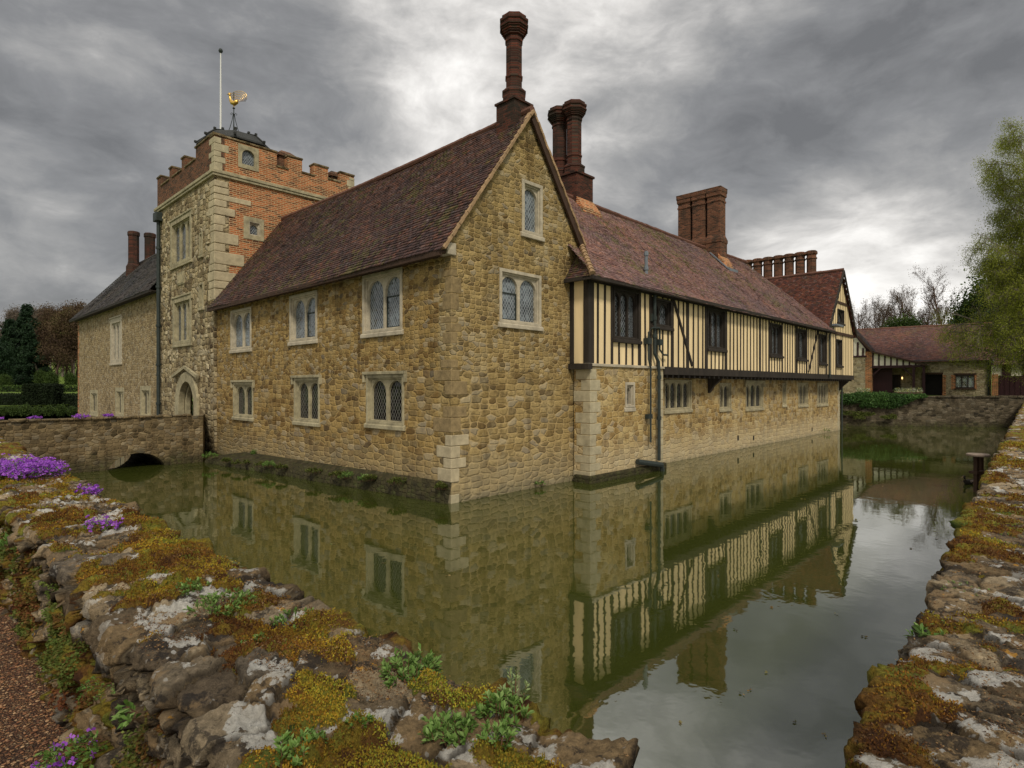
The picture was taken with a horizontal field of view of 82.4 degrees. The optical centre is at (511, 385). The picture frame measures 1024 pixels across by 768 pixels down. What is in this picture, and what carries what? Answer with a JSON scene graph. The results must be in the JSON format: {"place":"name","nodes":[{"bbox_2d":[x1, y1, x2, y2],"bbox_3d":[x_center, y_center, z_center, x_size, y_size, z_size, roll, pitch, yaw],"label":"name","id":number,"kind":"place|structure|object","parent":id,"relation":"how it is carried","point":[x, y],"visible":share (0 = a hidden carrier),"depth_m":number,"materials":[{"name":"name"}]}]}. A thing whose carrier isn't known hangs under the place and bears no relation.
{"place":"outdoors","nodes":[
{"label":"outdoors","id":0,"kind":"place"},
{"bbox_2d":[0,607,66,767],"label":"gravel path","id":1,"kind":"structure","parent":0,"point":[18,737],"depth_m":3.35,"materials":[{"name":"gravel"}]},
{"bbox_2d":[0,362,991,415],"bbox_3d":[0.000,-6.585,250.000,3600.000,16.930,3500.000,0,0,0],"label":"ground","id":2,"kind":"structure","parent":0,"point":[61,378],"depth_m":87.20,"materials":[{"name":"green plant"}]},
{"bbox_2d":[0,373,12,385],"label":"bush","id":3,"kind":"object","parent":2,"relation":"on","point":[5,380],"visible":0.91,"depth_m":95.89,"materials":[{"name":"green plant"}]},
{"bbox_2d":[0,305,18,344],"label":"bare tree","id":4,"kind":"object","parent":2,"relation":"on","point":[11,314],"visible":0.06,"depth_m":147.57,"materials":[{"name":"brown plant"}]},
{"bbox_2d":[0,337,21,383],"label":"bush","id":5,"kind":"object","parent":2,"relation":"on","point":[7,362],"visible":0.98,"depth_m":99.32,"materials":[{"name":"green plant"}]},
{"bbox_2d":[0,318,21,374],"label":"conifer","id":6,"kind":"object","parent":2,"relation":"on","point":[8,329],"visible":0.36,"depth_m":113.27,"materials":[{"name":"green plant"}]},
{"bbox_2d":[6,403,18,417],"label":"garden plant","id":7,"kind":"object","parent":2,"relation":"on","point":[13,410],"visible":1,"depth_m":46.34,"materials":[{"name":"green plant"}]},
{"bbox_2d":[12,303,35,347],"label":"conifer","id":8,"kind":"object","parent":2,"relation":"on","point":[25,314],"visible":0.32,"depth_m":118.32,"materials":[{"name":"green plant"}]},
{"bbox_2d":[18,402,32,415],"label":"garden plant","id":9,"kind":"object","parent":2,"relation":"on","point":[26,410],"visible":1,"depth_m":46.35,"materials":[{"name":"green plant"}]},
{"bbox_2d":[11,321,46,384],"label":"conifer","id":10,"kind":"object","parent":2,"relation":"on","point":[18,369],"visible":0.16,"depth_m":109.33,"materials":[{"name":"green plant"}]},
{"bbox_2d":[15,323,51,384],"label":"conifer","id":11,"kind":"object","parent":2,"relation":"on","point":[30,364],"visible":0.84,"depth_m":106.89,"materials":[{"name":"green plant"}]},
{"bbox_2d":[0,392,77,410],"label":"hedge","id":12,"kind":"object","parent":2,"relation":"on","point":[7,398],"visible":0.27,"depth_m":51.01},
{"bbox_2d":[0,384,77,391],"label":"hedge","id":13,"kind":"object","parent":2,"relation":"on","point":[17,388],"visible":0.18,"depth_m":92.05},
{"bbox_2d":[33,369,47,383],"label":"bush","id":14,"kind":"object","parent":2,"relation":"on","point":[38,379],"visible":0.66,"depth_m":103.44,"materials":[{"name":"green plant"}]},
{"bbox_2d":[20,383,64,411],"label":"hedge","id":15,"kind":"object","parent":2,"relation":"on","point":[42,394],"visible":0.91,"depth_m":50.17,"materials":[{"name":"plant"}]},
{"bbox_2d":[29,303,62,371],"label":"bare tree","id":16,"kind":"object","parent":2,"relation":"on","point":[43,339],"visible":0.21,"depth_m":111.20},
{"bbox_2d":[40,405,54,417],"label":"garden plant","id":17,"kind":"object","parent":2,"relation":"on","point":[47,409],"visible":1,"depth_m":46.37,"materials":[{"name":"green plant"}]},
{"bbox_2d":[33,301,63,379],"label":"bare tree","id":18,"kind":"object","parent":2,"relation":"on","point":[41,314],"visible":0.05,"depth_m":114.83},
{"bbox_2d":[39,370,60,383],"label":"bush","id":19,"kind":"object","parent":2,"relation":"on","point":[50,377],"visible":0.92,"depth_m":101.50,"materials":[{"name":"green plant"}]},
{"bbox_2d":[35,316,77,375],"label":"bare tree","id":20,"kind":"object","parent":2,"relation":"on","point":[51,338],"visible":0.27,"depth_m":105.84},
{"bbox_2d":[41,305,77,374],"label":"bare tree","id":21,"kind":"object","parent":2,"relation":"on","point":[57,334],"visible":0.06,"depth_m":108.26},
{"bbox_2d":[52,403,67,415],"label":"garden plant","id":22,"kind":"object","parent":2,"relation":"on","point":[60,410],"visible":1,"depth_m":46.35,"materials":[{"name":"green plant"}]},
{"bbox_2d":[43,301,78,373],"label":"bare tree","id":23,"kind":"object","parent":2,"relation":"on","point":[66,314],"visible":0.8,"depth_m":103.46,"materials":[{"name":"plant"}]},
{"bbox_2d":[62,372,77,385],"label":"bush","id":24,"kind":"object","parent":2,"relation":"on","point":[70,378],"visible":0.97,"depth_m":103.48,"materials":[{"name":"green plant"}]},
{"bbox_2d":[0,413,204,473],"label":"stone bridge","id":25,"kind":"structure","parent":2,"relation":"on","point":[90,444],"depth_m":20.13,"materials":[{"name":"stone"}]},
{"bbox_2d":[69,11,857,504],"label":"manor house","id":26,"kind":"structure","parent":2,"relation":"on","point":[503,303],"depth_m":19.91,"materials":[{"name":"stone"}]},
{"bbox_2d":[90,390,97,415],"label":"window","id":27,"kind":"structure","parent":26,"relation":"in","point":[93,393],"depth_m":41.53,"materials":[{"name":"stone"}]},
{"bbox_2d":[109,314,122,365],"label":"window","id":28,"kind":"structure","parent":26,"relation":"in","point":[115,322],"depth_m":37.22,"materials":[{"name":"stone"}]},
{"bbox_2d":[115,388,123,415],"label":"window","id":29,"kind":"structure","parent":26,"relation":"in","point":[119,392],"depth_m":36.84,"materials":[{"name":"stone"}]},
{"bbox_2d":[140,386,150,414],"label":"window","id":30,"kind":"structure","parent":26,"relation":"in","point":[145,391],"depth_m":32.92,"materials":[{"name":"stone"}]},
{"bbox_2d":[169,208,192,270],"bbox_3d":[-15.787,-6.955,28.096,3.284,2.470,0.350,0,0,44],"label":"window","id":31,"kind":"structure","parent":26,"relation":"in","point":[180,226],"depth_m":28.29,"materials":[{"name":"stone"}]},
{"bbox_2d":[171,292,192,347],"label":"window","id":32,"kind":"structure","parent":26,"relation":"in","point":[182,304],"depth_m":28.19,"materials":[{"name":"stone"}]},
{"bbox_2d":[197,282,203,310],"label":"window","id":33,"kind":"structure","parent":26,"relation":"in","point":[201,285],"depth_m":26.14,"materials":[{"name":"stone"}]},
{"bbox_2d":[198,232,203,258],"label":"window","id":34,"kind":"structure","parent":26,"relation":"in","point":[201,255],"depth_m":26.05,"materials":[{"name":"stone"}]},
{"bbox_2d":[218,48,222,128],"bbox_3d":[-13.994,-14.150,28.101,0.200,4.140,0.200,0,0,44],"label":"flagpole","id":35,"kind":"object","parent":26,"relation":"on","point":[220,50],"visible":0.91,"depth_m":28.07,"materials":[{"name":"white paint"}]},
{"bbox_2d":[227,91,246,130],"bbox_3d":[-13.379,-13.257,28.376,1.020,2.164,0.454,0,0,24],"label":"weathervane","id":36,"kind":"object","parent":26,"relation":"on","point":[233,102],"visible":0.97,"depth_m":28.40,"materials":[{"name":"gold metal"}]},
{"bbox_2d":[229,306,251,353],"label":"window","id":37,"kind":"structure","parent":26,"relation":"in","point":[240,319],"depth_m":23.46,"materials":[{"name":"stone"}]},
{"bbox_2d":[230,380,254,421],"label":"window","id":38,"kind":"structure","parent":26,"relation":"in","point":[242,389],"depth_m":23.36,"materials":[{"name":"stone"}]},
{"bbox_2d":[238,143,258,171],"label":"window","id":39,"kind":"structure","parent":26,"relation":"in","point":[248,157],"depth_m":26.16,"materials":[{"name":"stone"}]},
{"bbox_2d":[249,221,259,235],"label":"window","id":40,"kind":"structure","parent":26,"relation":"in","point":[254,228],"depth_m":26.41,"materials":[{"name":"stone"}]},
{"bbox_2d":[287,290,317,345],"bbox_3d":[-6.977,-2.270,19.794,2.050,1.760,0.330,0,0,44],"label":"window","id":41,"kind":"structure","parent":26,"relation":"in","point":[303,306],"depth_m":19.91,"materials":[{"name":"stone"}]},
{"bbox_2d":[290,375,321,426],"bbox_3d":[-6.799,0.485,19.611,2.044,1.690,0.350,0,0,44],"label":"window","id":42,"kind":"structure","parent":26,"relation":"in","point":[306,387],"depth_m":19.62,"materials":[{"name":"stone"}]},
{"bbox_2d":[360,267,403,338],"bbox_3d":[-3.599,-2.315,16.554,2.070,1.850,0.330,0,0,44],"label":"window","id":43,"kind":"structure","parent":26,"relation":"in","point":[382,292],"depth_m":16.55,"materials":[{"name":"stone"}]},
{"bbox_2d":[362,371,406,430],"bbox_3d":[-3.506,0.400,16.449,2.114,1.620,0.350,0,0,44],"label":"window","id":44,"kind":"structure","parent":26,"relation":"in","point":[384,393],"depth_m":16.46,"materials":[{"name":"stone"}]},
{"bbox_2d":[498,268,543,330],"bbox_3d":[0.176,-2.375,16.285,0.330,1.610,1.790,0,0,44],"label":"window","id":45,"kind":"structure","parent":26,"relation":"in","point":[519,292],"depth_m":16.27,"materials":[{"name":"stone"}]},
{"bbox_2d":[520,178,544,241],"bbox_3d":[0.501,-4.965,16.625,0.330,1.630,0.970,0,0,44],"label":"window","id":46,"kind":"structure","parent":26,"relation":"in","point":[532,193],"depth_m":16.71,"materials":[{"name":"stone"}]},
{"bbox_2d":[612,287,642,344],"bbox_3d":[3.620,-2.245,18.885,0.380,1.750,1.630,0,0,44],"label":"window","id":47,"kind":"structure","parent":26,"relation":"in","point":[626,303],"depth_m":19.04,"materials":[{"name":"black glass"}]},
{"bbox_2d":[624,382,635,411],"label":"window","id":48,"kind":"structure","parent":26,"relation":"in","point":[629,386],"depth_m":19.12,"materials":[{"name":"stone"}]},
{"bbox_2d":[651,297,673,330],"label":"window","id":49,"kind":"structure","parent":26,"relation":"in","point":[663,306],"depth_m":20.72,"materials":[{"name":"brown glass"}]},
{"bbox_2d":[664,380,692,413],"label":"window","id":50,"kind":"structure","parent":26,"relation":"in","point":[677,393],"depth_m":22.79,"materials":[{"name":"stone"}]},
{"bbox_2d":[707,307,727,352],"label":"window","id":51,"kind":"structure","parent":26,"relation":"in","point":[716,318],"depth_m":23.79,"materials":[{"name":"brown glass"}]},
{"bbox_2d":[719,383,732,411],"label":"window","id":52,"kind":"structure","parent":26,"relation":"in","point":[725,389],"depth_m":26.02,"materials":[{"name":"stone"}]},
{"bbox_2d":[745,380,765,410],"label":"window","id":53,"kind":"structure","parent":26,"relation":"in","point":[754,388],"depth_m":28.32,"materials":[{"name":"stone"}]},
{"bbox_2d":[770,323,783,358],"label":"window","id":54,"kind":"structure","parent":26,"relation":"in","point":[776,330],"depth_m":28.53,"materials":[{"name":"brown glass"}]},
{"bbox_2d":[782,383,786,406],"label":"window","id":55,"kind":"structure","parent":26,"relation":"in","point":[783,384],"depth_m":31.15,"materials":[{"name":"stone"}]},
{"bbox_2d":[796,328,807,361],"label":"window","id":56,"kind":"structure","parent":26,"relation":"in","point":[801,333],"depth_m":31.35,"materials":[{"name":"brown glass"}]},
{"bbox_2d":[798,383,808,407],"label":"window","id":57,"kind":"structure","parent":26,"relation":"in","point":[802,387],"depth_m":33.40,"materials":[{"name":"stone"}]},
{"bbox_2d":[817,383,828,406],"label":"window","id":58,"kind":"structure","parent":26,"relation":"in","point":[822,388],"depth_m":36.09,"materials":[{"name":"stone"}]},
{"bbox_2d":[819,334,827,365],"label":"window","id":59,"kind":"structure","parent":26,"relation":"in","point":[822,338],"depth_m":33.96,"materials":[{"name":"brown glass"}]},
{"bbox_2d":[836,339,843,367],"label":"window","id":60,"kind":"structure","parent":26,"relation":"in","point":[839,343],"depth_m":36.30,"materials":[{"name":"brown glass"}]},
{"bbox_2d":[837,309,845,325],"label":"window","id":61,"kind":"structure","parent":26,"relation":"in","point":[840,313],"depth_m":36.55,"materials":[{"name":"brown glass"}]},
{"bbox_2d":[851,298,874,328],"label":"bare tree","id":62,"kind":"object","parent":2,"relation":"on","point":[860,320],"visible":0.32,"depth_m":85.11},
{"bbox_2d":[857,299,890,328],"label":"bare tree","id":63,"kind":"object","parent":2,"relation":"on","point":[875,319],"visible":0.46,"depth_m":79.88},
{"bbox_2d":[867,296,899,327],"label":"bare tree","id":64,"kind":"object","parent":2,"relation":"on","point":[874,304],"visible":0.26,"depth_m":84.68,"materials":[{"name":"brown plant"}]},
{"bbox_2d":[867,291,905,326],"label":"bare tree","id":65,"kind":"object","parent":2,"relation":"on","point":[894,302],"visible":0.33,"depth_m":89.61,"materials":[{"name":"brown plant"}]},
{"bbox_2d":[878,315,905,327],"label":"leafy tree","id":66,"kind":"object","parent":2,"relation":"on","point":[893,323],"visible":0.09,"depth_m":75.63,"materials":[{"name":"green plant"}]},
{"bbox_2d":[881,284,918,323],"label":"bare tree","id":67,"kind":"object","parent":2,"relation":"on","point":[906,308],"visible":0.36,"depth_m":88.24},
{"bbox_2d":[883,287,925,323],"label":"bare tree","id":68,"kind":"object","parent":2,"relation":"on","point":[912,298],"visible":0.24,"depth_m":95.16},
{"bbox_2d":[894,388,922,393],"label":"planter","id":69,"kind":"object","parent":2,"relation":"on","point":[903,391],"visible":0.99,"depth_m":43.62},
{"bbox_2d":[894,308,926,326],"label":"leafy tree","id":70,"kind":"object","parent":2,"relation":"on","point":[909,321],"visible":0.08,"depth_m":74.67,"materials":[{"name":"green plant"}]},
{"bbox_2d":[843,322,994,395],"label":"barn","id":71,"kind":"structure","parent":2,"relation":"on","point":[885,359],"depth_m":53.72,"materials":[{"name":"brick"}]},
{"bbox_2d":[892,375,900,389],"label":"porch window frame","id":72,"kind":"structure","parent":71,"relation":"in","point":[896,379],"depth_m":54.81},
{"bbox_2d":[955,375,974,387],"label":"window","id":73,"kind":"structure","parent":71,"relation":"in","point":[961,376],"depth_m":51.70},
{"bbox_2d":[906,294,940,324],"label":"bare tree","id":74,"kind":"object","parent":2,"relation":"on","point":[927,312],"visible":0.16,"depth_m":82.43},
{"bbox_2d":[908,262,968,324],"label":"bare tree","id":75,"kind":"object","parent":2,"relation":"on","point":[933,297],"visible":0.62,"depth_m":79.94,"materials":[{"name":"plant"}]},
{"bbox_2d":[937,293,991,361],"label":"leafy tree","id":76,"kind":"object","parent":2,"relation":"on","point":[949,321],"visible":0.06,"depth_m":72.02,"materials":[{"name":"green plant"}]},
{"bbox_2d":[944,268,992,323],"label":"leafy tree","id":77,"kind":"object","parent":2,"relation":"on","point":[970,294],"visible":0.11,"depth_m":70.54,"materials":[{"name":"green plant"}]},
{"bbox_2d":[927,111,1023,370],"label":"birch tree","id":78,"kind":"object","parent":2,"relation":"on","point":[1001,184],"visible":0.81,"depth_m":42.94,"materials":[{"name":"green plant"}]},
{"bbox_2d":[931,203,1023,389],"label":"birch tree","id":79,"kind":"object","parent":2,"relation":"on","point":[1016,344],"visible":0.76,"depth_m":43.71,"materials":[{"name":"green plant"}]},
{"bbox_2d":[964,271,1016,337],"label":"evergreen tree","id":80,"kind":"object","parent":2,"relation":"on","point":[990,307],"visible":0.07,"depth_m":65.40,"materials":[{"name":"green plant"}]},
{"bbox_2d":[991,344,1023,395],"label":"cart shed","id":81,"kind":"structure","parent":2,"relation":"on","point":[1007,386],"depth_m":49.86,"materials":[{"name":"brown brick"}]},
{"bbox_2d":[998,376,1023,395],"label":"doors","id":82,"kind":"structure","parent":81,"relation":"in","point":[1006,387],"depth_m":49.70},
{"bbox_2d":[0,402,1008,767],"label":"moat water","id":83,"kind":"structure","parent":0,"point":[800,566],"depth_m":9.24,"materials":[{"name":"liquid"}]},
{"bbox_2d":[0,437,639,767],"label":"moat wall","id":84,"kind":"structure","parent":83,"relation":"in","point":[209,712],"depth_m":2.24,"materials":[{"name":"stone"}]},
{"bbox_2d":[0,453,70,480],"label":"aubrieta","id":85,"kind":"object","parent":84,"relation":"on","point":[27,467],"visible":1,"depth_m":6.37,"materials":[{"name":"purple plant"}]},
{"bbox_2d":[30,727,108,767],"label":"aubrieta","id":86,"kind":"object","parent":84,"relation":"attached to","point":[68,761],"visible":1,"depth_m":2.54,"materials":[{"name":"purple plant"}]},
{"bbox_2d":[0,526,165,767],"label":"stonecrop","id":87,"kind":"object","parent":84,"relation":"attached to","point":[64,635],"visible":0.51,"depth_m":3.22,"materials":[{"name":"plant"}]},
{"bbox_2d":[74,484,102,495],"bbox_3d":[-3.998,0.982,5.558,0.286,0.124,0.277,0,0,0],"label":"aubrieta","id":88,"kind":"object","parent":84,"relation":"attached to","point":[87,490],"visible":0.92,"depth_m":5.50,"materials":[{"name":"purple plant"}]},
{"bbox_2d":[76,674,115,700],"bbox_3d":[-1.641,1.208,2.362,0.205,0.049,0.216,0,0,0],"label":"wall plant","id":89,"kind":"object","parent":84,"relation":"attached to","point":[93,687],"depth_m":2.33,"materials":[{"name":"green plant"}]},
{"bbox_2d":[82,513,123,532],"bbox_3d":[-2.858,0.947,4.052,0.246,0.120,0.203,0,0,23],"label":"aubrieta","id":90,"kind":"object","parent":84,"relation":"on","point":[90,526],"visible":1,"depth_m":4.05,"materials":[{"name":"purple plant"}]},
{"bbox_2d":[111,699,140,728],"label":"wall plant","id":91,"kind":"object","parent":84,"relation":"attached to","point":[120,714],"depth_m":2.02,"materials":[{"name":"green plant"}]},
{"bbox_2d":[175,577,212,596],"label":"plant","id":92,"kind":"object","parent":84,"relation":"attached to","point":[196,584],"depth_m":2.82,"materials":[{"name":"green plant"}]},
{"bbox_2d":[183,587,257,617],"bbox_3d":[-1.305,0.981,2.680,0.294,0.076,0.278,0,0,12],"label":"wall plant","id":93,"kind":"object","parent":84,"relation":"on","point":[215,597],"depth_m":2.65,"materials":[{"name":"green plant"}]},
{"bbox_2d":[0,474,567,767],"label":"moss","id":94,"kind":"object","parent":84,"relation":"on","point":[335,715],"visible":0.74,"depth_m":2.32,"materials":[{"name":"plant"}]},
{"bbox_2d":[269,607,318,627],"bbox_3d":[-0.922,0.995,2.527,0.202,0.064,0.198,0,0,26],"label":"wall plant","id":95,"kind":"object","parent":84,"relation":"on","point":[281,616],"depth_m":2.52,"materials":[{"name":"green plant"}]},
{"bbox_2d":[273,724,327,767],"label":"wall plant","id":96,"kind":"object","parent":84,"relation":"on","point":[281,748],"depth_m":1.55,"materials":[{"name":"green plant"}]},
{"bbox_2d":[0,474,632,765],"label":"lichen","id":97,"kind":"object","parent":84,"relation":"on","point":[406,682],"visible":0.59,"depth_m":2.41},
{"bbox_2d":[345,710,373,728],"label":"wall plant","id":98,"kind":"object","parent":84,"relation":"on","point":[369,717],"depth_m":1.64,"materials":[{"name":"green plant"}]},
{"bbox_2d":[379,642,443,688],"bbox_3d":[-0.355,0.977,2.041,0.232,0.113,0.231,0,0,0],"label":"wall plant","id":99,"kind":"object","parent":84,"relation":"on","point":[416,666],"depth_m":2.03,"materials":[{"name":"green plant"}]},
{"bbox_2d":[418,710,479,747],"bbox_3d":[-0.173,0.976,1.676,0.165,0.082,0.175,0,0,27],"label":"wall plant","id":100,"kind":"object","parent":84,"relation":"on","point":[434,727],"depth_m":1.66,"materials":[{"name":"green plant"}]},
{"bbox_2d":[472,718,518,749],"bbox_3d":[-0.045,0.937,1.575,0.126,0.061,0.110,0,0,0],"label":"wall plant","id":101,"kind":"object","parent":84,"relation":"on","point":[502,731],"depth_m":1.57,"materials":[{"name":"green plant"}]},
{"bbox_2d":[470,687,533,731],"bbox_3d":[-0.018,0.953,1.756,0.172,0.096,0.163,0,0,34],"label":"wall plant","id":102,"kind":"object","parent":84,"relation":"on","point":[497,697],"depth_m":1.74,"materials":[{"name":"green plant"}]},
{"bbox_2d":[498,667,530,707],"bbox_3d":[0.001,0.940,1.827,0.082,0.113,0.130,0,0,33],"label":"wall plant","id":103,"kind":"object","parent":84,"relation":"attached to","point":[510,683],"depth_m":1.83,"materials":[{"name":"green plant"}]},
{"bbox_2d":[840,395,1023,426],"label":"moat wall","id":104,"kind":"structure","parent":83,"relation":"in","point":[965,411],"depth_m":41.60,"materials":[{"name":"stone"}]},
{"bbox_2d":[840,409,896,419],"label":"bank growth","id":105,"kind":"object","parent":104,"relation":"attached to","point":[861,414],"visible":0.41,"depth_m":41.95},
{"bbox_2d":[840,390,927,409],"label":"ivy","id":106,"kind":"object","parent":104,"relation":"attached to","point":[899,401],"visible":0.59,"depth_m":41.94,"materials":[{"name":"plant"}]},
{"bbox_2d":[843,402,1023,767],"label":"moat wall","id":107,"kind":"structure","parent":83,"relation":"in","point":[969,746],"depth_m":2.07,"materials":[{"name":"stone"}]},
{"bbox_2d":[903,622,943,637],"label":"wall plant","id":108,"kind":"object","parent":107,"relation":"attached to","point":[917,627],"depth_m":2.39,"materials":[{"name":"green plant"}]},
{"bbox_2d":[846,440,1023,767],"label":"moss","id":109,"kind":"object","parent":107,"relation":"on","point":[959,549],"visible":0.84,"depth_m":2.40,"materials":[{"name":"plant"}]},
{"bbox_2d":[859,462,1023,767],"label":"lichen","id":110,"kind":"object","parent":107,"relation":"on","point":[1001,725],"visible":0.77,"depth_m":2.10},
{"bbox_2d":[966,453,990,491],"bbox_3d":[12.837,2.577,16.032,0.726,1.446,0.540,0,0,-20],"label":"landing post","id":111,"kind":"object","parent":83,"relation":"in","point":[977,471],"visible":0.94,"depth_m":15.95,"materials":[{"name":"brown wood"}]},
{"bbox_2d":[0,0,1023,327],"label":"sky","id":112,"kind":"structure","parent":0,"point":[850,132],"materials":[{"name":"grey"}]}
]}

